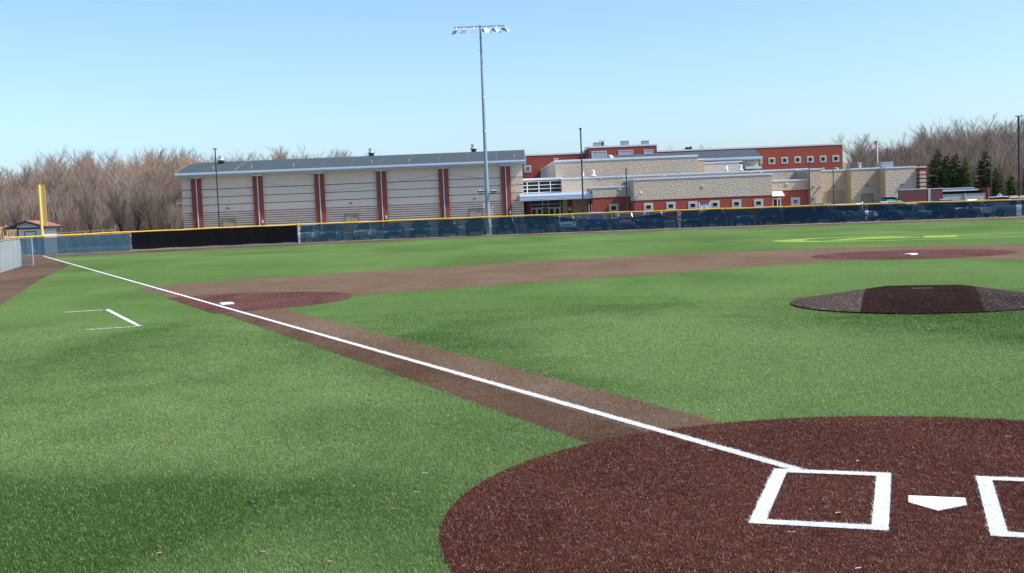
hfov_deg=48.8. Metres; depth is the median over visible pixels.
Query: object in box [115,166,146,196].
bare tree
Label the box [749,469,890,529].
batter box line
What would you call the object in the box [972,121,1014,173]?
bare tree
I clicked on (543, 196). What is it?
entrance lobby
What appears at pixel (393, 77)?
sky
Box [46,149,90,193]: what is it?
bare tree
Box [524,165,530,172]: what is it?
window
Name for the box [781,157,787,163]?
window
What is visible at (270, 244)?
ground
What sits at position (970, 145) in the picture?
bare tree
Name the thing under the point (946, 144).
bare tree
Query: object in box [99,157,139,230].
bare tree
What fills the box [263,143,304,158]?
bare tree
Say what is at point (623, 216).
parked car
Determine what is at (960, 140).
bare tree
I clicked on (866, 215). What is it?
parked car
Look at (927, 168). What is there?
bare tree
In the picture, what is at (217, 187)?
parking lot lamp
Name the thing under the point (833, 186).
parking lot lamp
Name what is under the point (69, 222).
bare tree
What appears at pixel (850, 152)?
bare tree
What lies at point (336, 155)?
bare tree
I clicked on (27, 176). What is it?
bare tree
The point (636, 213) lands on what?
parked car
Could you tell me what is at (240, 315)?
foul side path
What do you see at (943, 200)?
parked car
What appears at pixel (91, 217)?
bare tree
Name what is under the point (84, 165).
bare tree
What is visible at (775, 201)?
glass door
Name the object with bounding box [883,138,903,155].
bare tree
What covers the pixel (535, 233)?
gravel strip
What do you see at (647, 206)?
window
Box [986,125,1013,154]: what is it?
bare tree
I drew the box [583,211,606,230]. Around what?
parked car
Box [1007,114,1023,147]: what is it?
bare tree
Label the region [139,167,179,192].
bare tree
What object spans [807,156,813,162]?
window
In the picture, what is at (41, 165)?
bare tree
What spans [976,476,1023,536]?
batter box line
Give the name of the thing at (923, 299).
pitching mound
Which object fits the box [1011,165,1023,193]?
bare tree
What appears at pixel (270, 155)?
bare tree
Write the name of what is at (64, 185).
bare tree
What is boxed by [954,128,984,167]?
bare tree
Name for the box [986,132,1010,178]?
bare tree
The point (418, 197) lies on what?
gymnasium
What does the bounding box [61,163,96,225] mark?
bare tree
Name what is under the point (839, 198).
garage door
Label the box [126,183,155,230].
bare tree
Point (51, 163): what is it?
bare tree
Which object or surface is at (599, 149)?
brick penthouse
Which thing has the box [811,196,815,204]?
door
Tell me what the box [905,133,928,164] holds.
bare tree
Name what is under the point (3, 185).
bare tree
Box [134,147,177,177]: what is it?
bare tree
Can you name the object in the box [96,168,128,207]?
bare tree
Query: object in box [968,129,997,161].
bare tree
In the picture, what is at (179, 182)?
bare tree
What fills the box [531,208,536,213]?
entrance door
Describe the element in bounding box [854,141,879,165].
bare tree
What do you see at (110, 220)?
bare tree
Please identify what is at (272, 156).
bare tree
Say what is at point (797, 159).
window
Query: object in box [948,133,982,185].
bare tree
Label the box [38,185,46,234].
foul pole
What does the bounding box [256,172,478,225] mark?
ball net cable
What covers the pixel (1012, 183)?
spruce tree
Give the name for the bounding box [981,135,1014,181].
bare tree
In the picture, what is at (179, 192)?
bare tree
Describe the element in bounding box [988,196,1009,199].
parked car
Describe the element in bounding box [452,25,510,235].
floodlight pole
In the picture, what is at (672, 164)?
tall block hall
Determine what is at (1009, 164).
bare tree
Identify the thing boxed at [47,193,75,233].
bare tree
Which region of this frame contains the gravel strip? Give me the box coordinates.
[31,217,1007,255]
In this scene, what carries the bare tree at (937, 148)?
on the ground
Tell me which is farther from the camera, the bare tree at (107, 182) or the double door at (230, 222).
the bare tree at (107, 182)
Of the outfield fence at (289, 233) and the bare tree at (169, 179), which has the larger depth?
the bare tree at (169, 179)
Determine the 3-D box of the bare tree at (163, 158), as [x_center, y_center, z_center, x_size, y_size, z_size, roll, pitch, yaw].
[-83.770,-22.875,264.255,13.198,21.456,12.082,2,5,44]
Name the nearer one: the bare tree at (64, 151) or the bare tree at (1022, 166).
the bare tree at (1022, 166)
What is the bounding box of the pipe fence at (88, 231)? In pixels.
[61,229,115,233]
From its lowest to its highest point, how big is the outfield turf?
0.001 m
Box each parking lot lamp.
[213,148,219,226]
[579,128,583,217]
[808,162,809,204]
[833,168,835,204]
[990,156,991,196]
[1015,115,1021,196]
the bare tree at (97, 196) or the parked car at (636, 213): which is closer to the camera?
the parked car at (636, 213)
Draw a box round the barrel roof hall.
[606,149,762,170]
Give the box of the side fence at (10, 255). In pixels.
[0,236,21,272]
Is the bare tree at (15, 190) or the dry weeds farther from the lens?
the bare tree at (15, 190)
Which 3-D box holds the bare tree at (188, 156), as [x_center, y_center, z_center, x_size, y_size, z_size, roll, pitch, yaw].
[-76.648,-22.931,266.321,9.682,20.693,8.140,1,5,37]
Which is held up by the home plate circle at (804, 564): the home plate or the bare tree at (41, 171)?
the home plate
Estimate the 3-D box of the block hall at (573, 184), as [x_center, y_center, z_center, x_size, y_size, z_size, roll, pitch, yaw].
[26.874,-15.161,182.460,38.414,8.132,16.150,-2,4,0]
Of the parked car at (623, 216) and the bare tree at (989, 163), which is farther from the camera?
the bare tree at (989, 163)
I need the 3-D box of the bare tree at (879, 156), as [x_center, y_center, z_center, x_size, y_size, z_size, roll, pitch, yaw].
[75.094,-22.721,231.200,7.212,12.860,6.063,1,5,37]
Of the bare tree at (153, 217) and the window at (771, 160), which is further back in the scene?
the window at (771, 160)
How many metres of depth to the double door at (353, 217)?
170.48 m
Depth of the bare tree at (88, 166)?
219.33 m
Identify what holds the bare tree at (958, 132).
on the ground
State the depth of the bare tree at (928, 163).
215.64 m
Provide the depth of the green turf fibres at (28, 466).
13.55 m
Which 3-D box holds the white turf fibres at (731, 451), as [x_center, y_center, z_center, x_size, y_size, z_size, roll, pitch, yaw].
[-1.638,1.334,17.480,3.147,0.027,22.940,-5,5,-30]
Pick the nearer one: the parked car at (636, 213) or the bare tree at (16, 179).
the parked car at (636, 213)
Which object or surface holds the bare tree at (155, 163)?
on the woodland floor
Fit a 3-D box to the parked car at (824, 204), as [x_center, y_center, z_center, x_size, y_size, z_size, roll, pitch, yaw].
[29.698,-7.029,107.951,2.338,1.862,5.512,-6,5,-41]
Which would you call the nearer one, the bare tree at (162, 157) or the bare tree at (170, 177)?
the bare tree at (170, 177)
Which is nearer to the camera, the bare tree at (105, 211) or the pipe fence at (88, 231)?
the pipe fence at (88, 231)
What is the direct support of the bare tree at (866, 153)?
on the ground
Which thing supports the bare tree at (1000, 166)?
on the ground
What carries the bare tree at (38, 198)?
on the woodland floor
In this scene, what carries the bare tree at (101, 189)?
on the woodland floor
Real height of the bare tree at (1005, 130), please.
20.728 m
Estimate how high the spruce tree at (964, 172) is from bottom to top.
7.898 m
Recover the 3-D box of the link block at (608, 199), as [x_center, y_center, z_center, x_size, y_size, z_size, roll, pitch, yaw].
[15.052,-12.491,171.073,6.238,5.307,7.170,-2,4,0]
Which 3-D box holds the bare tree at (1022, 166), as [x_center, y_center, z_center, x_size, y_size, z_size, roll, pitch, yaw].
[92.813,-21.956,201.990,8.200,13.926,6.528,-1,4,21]
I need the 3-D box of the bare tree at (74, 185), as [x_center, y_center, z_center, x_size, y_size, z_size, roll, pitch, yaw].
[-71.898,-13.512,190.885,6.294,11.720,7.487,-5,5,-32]
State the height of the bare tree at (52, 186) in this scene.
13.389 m
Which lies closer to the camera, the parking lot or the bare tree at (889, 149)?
the parking lot
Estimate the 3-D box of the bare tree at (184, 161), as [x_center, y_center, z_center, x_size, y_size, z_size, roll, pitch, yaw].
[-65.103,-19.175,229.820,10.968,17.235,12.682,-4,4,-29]
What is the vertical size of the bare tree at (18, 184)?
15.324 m
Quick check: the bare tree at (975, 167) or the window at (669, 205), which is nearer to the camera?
the window at (669, 205)
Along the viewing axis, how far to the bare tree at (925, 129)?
280.73 m
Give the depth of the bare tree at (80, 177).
200.86 m
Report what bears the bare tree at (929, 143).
on the ground
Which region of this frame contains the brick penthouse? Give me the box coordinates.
[582,140,656,158]
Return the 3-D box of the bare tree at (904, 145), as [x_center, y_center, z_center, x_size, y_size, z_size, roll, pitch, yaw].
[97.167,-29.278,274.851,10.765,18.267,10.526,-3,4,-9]
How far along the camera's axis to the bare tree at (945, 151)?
204.04 m
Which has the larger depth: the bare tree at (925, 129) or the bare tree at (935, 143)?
the bare tree at (925, 129)
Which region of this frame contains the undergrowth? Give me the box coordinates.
[0,147,1023,233]
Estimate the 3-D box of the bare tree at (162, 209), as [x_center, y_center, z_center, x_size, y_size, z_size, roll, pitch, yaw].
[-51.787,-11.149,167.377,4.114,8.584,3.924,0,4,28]
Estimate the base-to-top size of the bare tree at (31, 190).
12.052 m
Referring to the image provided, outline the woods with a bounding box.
[4,134,991,228]
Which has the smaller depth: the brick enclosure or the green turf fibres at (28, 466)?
the green turf fibres at (28, 466)
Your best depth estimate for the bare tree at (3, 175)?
253.35 m
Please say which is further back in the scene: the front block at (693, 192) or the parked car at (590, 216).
the front block at (693, 192)
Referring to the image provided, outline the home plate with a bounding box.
[907,495,967,511]
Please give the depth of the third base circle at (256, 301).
34.52 m
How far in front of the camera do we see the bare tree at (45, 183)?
197.75 m
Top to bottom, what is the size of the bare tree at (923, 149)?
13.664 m
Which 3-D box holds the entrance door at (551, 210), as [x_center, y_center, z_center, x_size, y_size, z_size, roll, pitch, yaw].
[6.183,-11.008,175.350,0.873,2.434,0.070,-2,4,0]
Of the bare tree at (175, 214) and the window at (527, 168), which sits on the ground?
the bare tree at (175, 214)
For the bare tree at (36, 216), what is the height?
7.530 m
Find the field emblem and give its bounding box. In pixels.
[774,232,1020,241]
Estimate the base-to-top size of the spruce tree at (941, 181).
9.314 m
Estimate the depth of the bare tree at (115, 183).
202.20 m
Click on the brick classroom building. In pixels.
(828, 156)
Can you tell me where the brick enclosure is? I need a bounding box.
[898,187,989,203]
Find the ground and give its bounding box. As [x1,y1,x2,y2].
[26,217,1008,255]
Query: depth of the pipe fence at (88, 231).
117.73 m
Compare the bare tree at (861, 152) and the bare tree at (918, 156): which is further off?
the bare tree at (861, 152)
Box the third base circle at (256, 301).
[169,292,351,312]
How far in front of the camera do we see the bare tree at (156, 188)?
183.59 m
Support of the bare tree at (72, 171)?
on the woodland floor
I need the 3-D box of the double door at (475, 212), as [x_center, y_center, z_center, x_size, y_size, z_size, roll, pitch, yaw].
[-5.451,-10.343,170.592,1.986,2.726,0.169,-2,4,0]
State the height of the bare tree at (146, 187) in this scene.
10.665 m
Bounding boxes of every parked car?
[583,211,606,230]
[612,212,634,229]
[631,212,644,216]
[677,214,699,227]
[813,203,844,222]
[835,203,875,221]
[881,201,901,202]
[931,199,963,218]
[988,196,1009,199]
[1009,196,1023,211]
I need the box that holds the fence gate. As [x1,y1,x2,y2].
[17,237,33,265]
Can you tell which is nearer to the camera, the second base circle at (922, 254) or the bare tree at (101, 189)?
the second base circle at (922, 254)
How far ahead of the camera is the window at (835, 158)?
223.22 m
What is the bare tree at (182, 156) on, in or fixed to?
on the woodland floor
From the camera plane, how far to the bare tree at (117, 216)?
157.08 m
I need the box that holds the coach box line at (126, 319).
[73,309,140,329]
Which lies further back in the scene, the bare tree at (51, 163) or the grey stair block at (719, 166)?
the bare tree at (51, 163)
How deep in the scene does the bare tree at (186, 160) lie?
245.23 m
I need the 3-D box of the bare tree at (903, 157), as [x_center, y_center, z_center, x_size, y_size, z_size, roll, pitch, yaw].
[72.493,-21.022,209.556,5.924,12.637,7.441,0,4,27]
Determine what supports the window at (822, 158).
in the brick classroom building
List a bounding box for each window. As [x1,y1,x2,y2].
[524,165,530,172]
[609,204,618,211]
[644,203,652,210]
[666,202,675,209]
[688,201,697,208]
[710,200,719,207]
[732,199,740,206]
[754,199,762,206]
[768,157,774,163]
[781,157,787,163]
[791,197,799,205]
[794,156,800,162]
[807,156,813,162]
[820,155,825,162]
[832,155,838,161]
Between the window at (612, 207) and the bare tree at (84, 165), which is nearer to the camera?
the window at (612, 207)
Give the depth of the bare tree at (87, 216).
161.12 m
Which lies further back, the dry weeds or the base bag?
the dry weeds
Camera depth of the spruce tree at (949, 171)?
176.93 m
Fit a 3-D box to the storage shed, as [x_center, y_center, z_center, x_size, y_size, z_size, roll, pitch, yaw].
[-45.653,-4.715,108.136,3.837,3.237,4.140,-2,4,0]
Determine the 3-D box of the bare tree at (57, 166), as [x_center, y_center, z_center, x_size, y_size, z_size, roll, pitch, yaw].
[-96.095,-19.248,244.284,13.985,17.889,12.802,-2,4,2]
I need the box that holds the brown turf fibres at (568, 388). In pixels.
[273,317,720,441]
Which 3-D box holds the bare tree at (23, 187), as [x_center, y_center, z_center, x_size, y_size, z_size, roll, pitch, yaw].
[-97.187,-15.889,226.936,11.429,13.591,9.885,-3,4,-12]
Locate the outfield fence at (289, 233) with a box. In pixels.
[4,199,1023,255]
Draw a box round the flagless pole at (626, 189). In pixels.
[625,168,627,210]
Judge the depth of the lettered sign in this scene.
155.62 m
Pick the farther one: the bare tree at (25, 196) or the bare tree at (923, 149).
the bare tree at (923, 149)
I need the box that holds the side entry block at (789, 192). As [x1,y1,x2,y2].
[772,179,808,207]
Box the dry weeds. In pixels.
[0,225,174,244]
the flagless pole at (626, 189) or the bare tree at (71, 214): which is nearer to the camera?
the flagless pole at (626, 189)
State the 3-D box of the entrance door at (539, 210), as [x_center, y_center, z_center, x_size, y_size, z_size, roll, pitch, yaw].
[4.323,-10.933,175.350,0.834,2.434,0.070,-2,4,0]
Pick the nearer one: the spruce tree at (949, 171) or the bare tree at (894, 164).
the spruce tree at (949, 171)
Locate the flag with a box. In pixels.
[869,140,876,152]
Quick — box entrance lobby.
[519,177,591,216]
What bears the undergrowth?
on the ground
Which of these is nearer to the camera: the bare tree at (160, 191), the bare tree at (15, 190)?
the bare tree at (160, 191)
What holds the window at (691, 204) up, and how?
in the front block at (693, 192)
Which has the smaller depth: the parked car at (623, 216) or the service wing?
the parked car at (623, 216)
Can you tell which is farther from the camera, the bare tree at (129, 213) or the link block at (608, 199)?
the bare tree at (129, 213)
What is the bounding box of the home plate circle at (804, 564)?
[439,416,1023,572]
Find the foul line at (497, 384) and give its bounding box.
[44,256,801,468]
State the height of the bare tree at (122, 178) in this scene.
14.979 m
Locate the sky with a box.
[0,0,1023,183]
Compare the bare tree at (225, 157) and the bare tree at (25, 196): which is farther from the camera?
the bare tree at (225, 157)
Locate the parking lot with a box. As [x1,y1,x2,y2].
[194,212,1023,247]
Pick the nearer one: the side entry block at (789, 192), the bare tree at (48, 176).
the side entry block at (789, 192)
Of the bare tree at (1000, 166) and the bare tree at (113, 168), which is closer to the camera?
the bare tree at (1000, 166)
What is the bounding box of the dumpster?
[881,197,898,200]
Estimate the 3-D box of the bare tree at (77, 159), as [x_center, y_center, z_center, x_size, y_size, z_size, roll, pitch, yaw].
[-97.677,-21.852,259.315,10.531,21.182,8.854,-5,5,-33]
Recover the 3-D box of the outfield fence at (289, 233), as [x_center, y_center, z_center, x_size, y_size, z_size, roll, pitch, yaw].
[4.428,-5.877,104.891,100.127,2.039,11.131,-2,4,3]
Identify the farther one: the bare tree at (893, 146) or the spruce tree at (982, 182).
the bare tree at (893, 146)
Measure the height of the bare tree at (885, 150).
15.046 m
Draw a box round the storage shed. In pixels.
[5,220,62,237]
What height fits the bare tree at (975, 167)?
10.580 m
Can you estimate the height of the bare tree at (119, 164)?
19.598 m
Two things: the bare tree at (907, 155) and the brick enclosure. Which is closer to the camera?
the brick enclosure
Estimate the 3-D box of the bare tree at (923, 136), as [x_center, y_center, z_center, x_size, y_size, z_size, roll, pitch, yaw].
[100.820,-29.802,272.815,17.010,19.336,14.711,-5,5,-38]
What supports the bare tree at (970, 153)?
on the ground
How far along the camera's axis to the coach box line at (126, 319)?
29.82 m
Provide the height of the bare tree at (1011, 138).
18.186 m
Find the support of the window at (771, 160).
in the brick classroom building
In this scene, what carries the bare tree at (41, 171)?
on the woodland floor
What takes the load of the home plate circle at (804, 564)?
on the outfield turf
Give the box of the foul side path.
[223,311,646,442]
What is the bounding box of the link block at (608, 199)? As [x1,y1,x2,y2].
[589,185,630,217]
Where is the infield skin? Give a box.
[136,244,1023,443]
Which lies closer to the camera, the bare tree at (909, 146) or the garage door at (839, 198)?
the garage door at (839, 198)
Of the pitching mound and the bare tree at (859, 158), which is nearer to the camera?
the pitching mound
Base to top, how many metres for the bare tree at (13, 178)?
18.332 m
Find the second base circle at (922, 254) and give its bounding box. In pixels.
[810,249,1016,259]
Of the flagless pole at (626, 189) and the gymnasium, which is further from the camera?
the gymnasium
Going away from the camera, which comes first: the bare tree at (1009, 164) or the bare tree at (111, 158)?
the bare tree at (1009, 164)
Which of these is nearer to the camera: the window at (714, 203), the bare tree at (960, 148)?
the window at (714, 203)
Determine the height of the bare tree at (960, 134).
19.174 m
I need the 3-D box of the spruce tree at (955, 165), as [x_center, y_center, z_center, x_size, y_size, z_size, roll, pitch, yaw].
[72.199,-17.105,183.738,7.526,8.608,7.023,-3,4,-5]
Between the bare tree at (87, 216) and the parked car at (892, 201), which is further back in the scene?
the bare tree at (87, 216)
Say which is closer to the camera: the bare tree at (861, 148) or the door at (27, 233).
the door at (27, 233)
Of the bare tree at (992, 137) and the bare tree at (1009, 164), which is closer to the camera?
the bare tree at (1009, 164)
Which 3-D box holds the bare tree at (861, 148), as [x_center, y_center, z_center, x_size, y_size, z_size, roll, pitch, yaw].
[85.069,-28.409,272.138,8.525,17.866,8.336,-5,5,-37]
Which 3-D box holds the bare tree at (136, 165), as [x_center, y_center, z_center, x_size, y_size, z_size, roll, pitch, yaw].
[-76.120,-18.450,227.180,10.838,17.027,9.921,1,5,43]
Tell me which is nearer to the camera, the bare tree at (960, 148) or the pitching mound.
the pitching mound
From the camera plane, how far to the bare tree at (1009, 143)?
226.88 m
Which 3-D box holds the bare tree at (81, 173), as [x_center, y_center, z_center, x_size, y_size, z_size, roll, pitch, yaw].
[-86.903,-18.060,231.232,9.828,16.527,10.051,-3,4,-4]
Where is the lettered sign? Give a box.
[699,202,709,208]
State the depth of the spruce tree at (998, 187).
165.33 m
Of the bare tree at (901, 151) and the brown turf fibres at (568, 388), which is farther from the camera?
the bare tree at (901, 151)
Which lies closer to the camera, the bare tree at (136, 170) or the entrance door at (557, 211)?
the entrance door at (557, 211)
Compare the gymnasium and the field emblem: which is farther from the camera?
the gymnasium
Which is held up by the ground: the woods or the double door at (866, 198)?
the woods
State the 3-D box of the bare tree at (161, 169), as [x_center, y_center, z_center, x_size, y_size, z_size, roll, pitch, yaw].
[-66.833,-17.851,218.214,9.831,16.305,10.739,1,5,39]
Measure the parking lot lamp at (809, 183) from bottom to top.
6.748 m
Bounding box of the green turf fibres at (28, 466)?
[0,288,1023,572]
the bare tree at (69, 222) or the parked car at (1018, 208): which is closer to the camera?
the parked car at (1018, 208)
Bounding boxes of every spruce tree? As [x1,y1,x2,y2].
[926,149,954,188]
[935,156,959,187]
[947,155,971,186]
[954,158,977,187]
[973,151,997,196]
[989,167,1008,196]
[1003,176,1017,195]
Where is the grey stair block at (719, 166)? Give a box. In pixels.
[704,161,742,171]
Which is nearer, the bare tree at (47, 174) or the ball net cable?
the ball net cable
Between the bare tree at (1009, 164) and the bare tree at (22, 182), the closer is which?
the bare tree at (1009, 164)
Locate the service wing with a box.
[796,162,926,204]
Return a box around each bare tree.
[0,166,44,194]
[0,168,10,187]
[0,175,8,198]
[1,171,29,199]
[1,179,36,209]
[1,193,32,224]
[2,167,27,187]
[5,182,25,201]
[7,164,34,196]
[7,175,45,195]
[8,159,38,192]
[17,177,41,210]
[17,184,36,215]
[26,153,63,187]
[27,201,39,219]
[28,152,57,186]
[29,159,61,196]
[29,188,52,216]
[30,162,64,194]
[30,170,66,213]
[31,144,74,178]
[31,202,52,219]
[32,155,81,208]
[33,169,72,204]
[37,148,78,176]
[38,156,81,228]
[40,172,79,222]
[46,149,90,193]
[46,174,76,230]
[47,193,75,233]
[54,167,98,230]
[57,204,81,233]
[59,155,101,186]
[60,165,79,194]
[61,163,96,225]
[62,148,100,176]
[62,164,103,190]
[65,202,78,232]
[66,180,101,232]
[70,148,103,181]
[70,156,106,183]
[70,190,97,233]
[71,175,98,230]
[75,152,99,188]
[76,148,117,172]
[83,195,100,230]
[89,181,110,231]
[93,155,142,181]
[93,172,107,231]
[93,203,114,231]
[96,152,149,181]
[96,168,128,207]
[96,196,116,231]
[98,160,119,193]
[98,179,128,231]
[99,147,142,175]
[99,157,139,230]
[102,173,127,195]
[114,152,150,189]
[114,164,128,189]
[115,151,158,183]
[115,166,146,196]
[116,190,141,230]
[119,150,156,226]
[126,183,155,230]
[130,181,160,229]
[132,185,149,230]
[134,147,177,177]
[137,154,181,202]
[138,147,175,185]
[138,160,170,230]
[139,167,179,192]
[139,178,157,216]
[140,145,168,168]
[140,151,174,183]
[145,172,181,225]
[146,172,168,227]
[147,183,170,229]
[148,166,181,222]
[152,155,199,228]
[155,188,174,229]
[158,158,181,199]
[161,183,182,227]
[164,174,182,219]
[164,201,185,229]
[167,144,195,168]
[172,147,203,170]
[172,154,196,168]
[175,150,199,171]
[210,148,239,161]
[259,150,284,159]
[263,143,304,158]
[270,145,296,159]
[323,147,351,157]
[832,130,869,168]
[841,145,870,167]
[850,135,872,165]
[854,138,887,167]
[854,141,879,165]
[865,146,895,166]
[869,143,896,167]
[873,142,904,161]
[875,145,900,160]
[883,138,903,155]
[887,151,904,166]
[889,140,920,166]
[893,140,916,164]
[895,133,928,157]
[898,146,917,166]
[899,133,925,159]
[900,136,930,176]
[903,135,939,180]
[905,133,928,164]
[907,126,943,154]
[910,124,938,158]
[914,131,950,172]
[916,139,932,161]
[918,116,942,148]
[918,150,936,185]
[921,134,947,157]
[931,127,959,156]
[932,134,967,171]
[940,135,963,164]
[942,121,975,155]
[943,113,1017,149]
[943,130,976,161]
[943,148,975,170]
[946,117,970,151]
[947,135,969,157]
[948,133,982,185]
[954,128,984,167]
[954,141,977,176]
[955,122,999,169]
[960,120,1016,166]
[968,126,1009,165]
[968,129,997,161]
[970,149,987,183]
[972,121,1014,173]
[974,116,1023,150]
[976,150,999,184]
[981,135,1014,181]
[983,132,1017,194]
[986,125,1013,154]
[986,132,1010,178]
[987,123,1023,172]
[996,118,1023,159]
[1000,150,1022,188]
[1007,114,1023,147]
[1010,130,1023,194]
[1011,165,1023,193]
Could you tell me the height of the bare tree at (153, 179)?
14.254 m
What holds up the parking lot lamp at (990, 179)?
on the sidewalk
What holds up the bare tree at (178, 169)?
on the woodland floor
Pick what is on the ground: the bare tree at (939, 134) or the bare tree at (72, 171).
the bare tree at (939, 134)
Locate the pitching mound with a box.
[791,285,1023,313]
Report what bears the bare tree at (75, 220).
on the woodland floor
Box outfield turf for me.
[0,219,1023,572]
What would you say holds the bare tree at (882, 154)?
on the ground
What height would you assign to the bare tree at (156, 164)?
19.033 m
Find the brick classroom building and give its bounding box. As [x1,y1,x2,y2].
[522,143,842,178]
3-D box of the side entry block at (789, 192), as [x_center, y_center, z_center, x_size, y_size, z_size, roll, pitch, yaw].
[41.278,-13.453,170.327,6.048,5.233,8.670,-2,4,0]
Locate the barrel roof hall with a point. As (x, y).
(749, 158)
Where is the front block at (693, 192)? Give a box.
[624,173,771,216]
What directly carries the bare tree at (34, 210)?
on the woodland floor
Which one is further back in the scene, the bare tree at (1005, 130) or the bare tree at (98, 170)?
the bare tree at (1005, 130)
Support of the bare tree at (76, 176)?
on the woodland floor
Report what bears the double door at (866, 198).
in the service wing
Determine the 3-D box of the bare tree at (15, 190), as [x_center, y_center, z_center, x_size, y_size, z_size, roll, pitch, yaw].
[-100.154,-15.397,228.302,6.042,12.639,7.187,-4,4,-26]
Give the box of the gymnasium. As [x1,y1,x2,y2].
[175,144,525,230]
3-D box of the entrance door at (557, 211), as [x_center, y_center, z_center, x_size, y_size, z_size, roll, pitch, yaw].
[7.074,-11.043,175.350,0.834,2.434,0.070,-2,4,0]
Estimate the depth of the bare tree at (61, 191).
183.92 m
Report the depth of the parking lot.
111.60 m
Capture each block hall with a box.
[540,154,704,177]
[561,164,808,218]
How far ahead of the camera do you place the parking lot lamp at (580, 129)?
135.34 m
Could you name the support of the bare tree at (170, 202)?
on the woodland floor
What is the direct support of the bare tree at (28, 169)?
on the woodland floor
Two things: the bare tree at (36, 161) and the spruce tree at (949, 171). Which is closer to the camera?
the spruce tree at (949, 171)
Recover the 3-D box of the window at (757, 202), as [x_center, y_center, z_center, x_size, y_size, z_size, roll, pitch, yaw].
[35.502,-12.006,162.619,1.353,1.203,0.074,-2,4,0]
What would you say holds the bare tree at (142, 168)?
on the woodland floor
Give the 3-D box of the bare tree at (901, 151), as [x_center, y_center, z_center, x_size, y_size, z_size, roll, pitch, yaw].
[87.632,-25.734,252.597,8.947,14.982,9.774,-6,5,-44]
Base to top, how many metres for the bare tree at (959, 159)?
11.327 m
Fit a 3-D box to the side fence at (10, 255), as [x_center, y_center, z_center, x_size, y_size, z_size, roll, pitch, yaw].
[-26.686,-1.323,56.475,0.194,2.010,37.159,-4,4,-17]
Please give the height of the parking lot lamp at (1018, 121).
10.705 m
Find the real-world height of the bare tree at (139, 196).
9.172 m
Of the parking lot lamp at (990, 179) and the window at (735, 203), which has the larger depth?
the parking lot lamp at (990, 179)
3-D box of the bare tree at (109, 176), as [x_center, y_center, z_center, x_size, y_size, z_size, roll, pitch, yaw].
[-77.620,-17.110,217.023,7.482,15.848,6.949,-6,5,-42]
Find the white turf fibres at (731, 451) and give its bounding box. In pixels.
[265,318,1023,537]
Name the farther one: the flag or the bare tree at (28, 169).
the bare tree at (28, 169)
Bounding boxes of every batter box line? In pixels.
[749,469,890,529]
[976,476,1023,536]
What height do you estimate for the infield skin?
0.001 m
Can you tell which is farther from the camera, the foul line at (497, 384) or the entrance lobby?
the entrance lobby
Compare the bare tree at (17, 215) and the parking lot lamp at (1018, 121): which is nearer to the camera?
the parking lot lamp at (1018, 121)
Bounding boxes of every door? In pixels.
[24,231,35,237]
[222,218,235,226]
[345,213,358,223]
[469,209,481,216]
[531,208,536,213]
[537,208,541,213]
[549,208,554,213]
[555,207,559,216]
[772,198,780,205]
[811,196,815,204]
[826,189,844,204]
[862,194,872,202]
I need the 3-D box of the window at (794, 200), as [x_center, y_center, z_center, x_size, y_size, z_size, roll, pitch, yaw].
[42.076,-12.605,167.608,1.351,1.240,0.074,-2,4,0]
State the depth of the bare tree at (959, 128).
265.50 m
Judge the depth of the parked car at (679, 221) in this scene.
110.76 m

